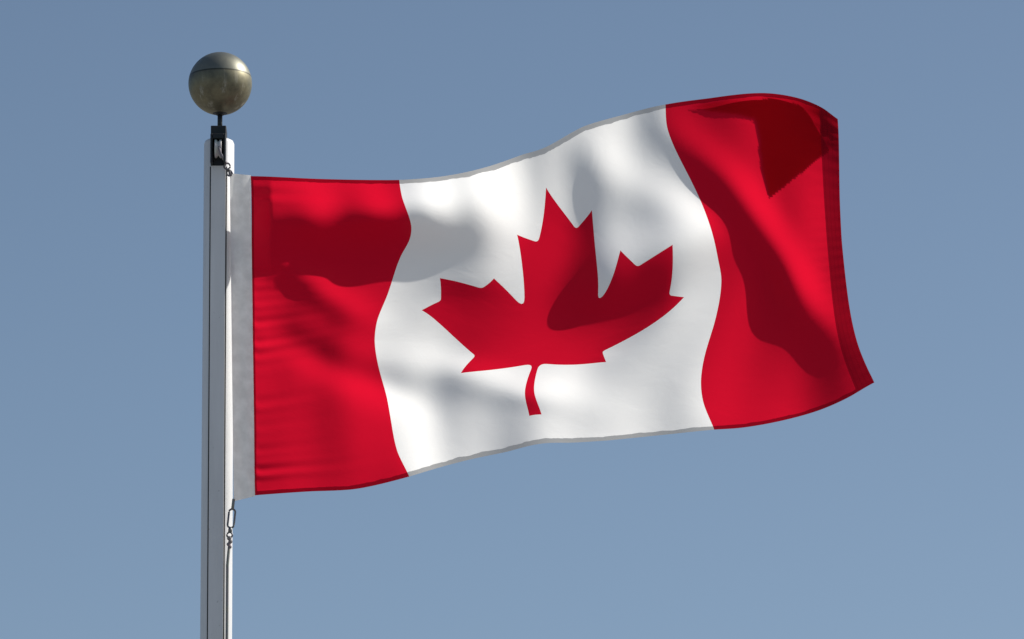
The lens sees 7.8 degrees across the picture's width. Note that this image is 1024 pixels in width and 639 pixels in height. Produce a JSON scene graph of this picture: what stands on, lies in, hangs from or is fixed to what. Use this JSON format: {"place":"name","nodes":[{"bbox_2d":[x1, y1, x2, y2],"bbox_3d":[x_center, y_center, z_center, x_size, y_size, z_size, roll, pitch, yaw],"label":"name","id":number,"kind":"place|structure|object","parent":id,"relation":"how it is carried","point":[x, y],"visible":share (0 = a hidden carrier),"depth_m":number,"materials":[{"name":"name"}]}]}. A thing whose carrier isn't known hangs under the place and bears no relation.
{"place":"outdoors","nodes":[
{"label":"outdoors","id":0,"kind":"place"},
{"bbox_2d":[188,52,251,638],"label":"flagpole","id":1,"kind":"object","parent":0,"point":[219,84],"visible":1,"depth_m":20.56,"materials":[{"name":"silver metal"}]},
{"bbox_2d":[230,93,873,500],"bbox_3d":[0.104,-0.065,20.490,1.755,1.104,0.157,-3,-14,10],"label":"canadian flag","id":2,"kind":"object","parent":1,"relation":"attached to","point":[666,269],"visible":1,"depth_m":20.48,"materials":[{"name":"fabric"}]},
{"bbox_2d":[0,0,1023,638],"label":"sky","id":3,"kind":"structure","parent":0,"point":[893,508],"materials":[{"name":"blue"}]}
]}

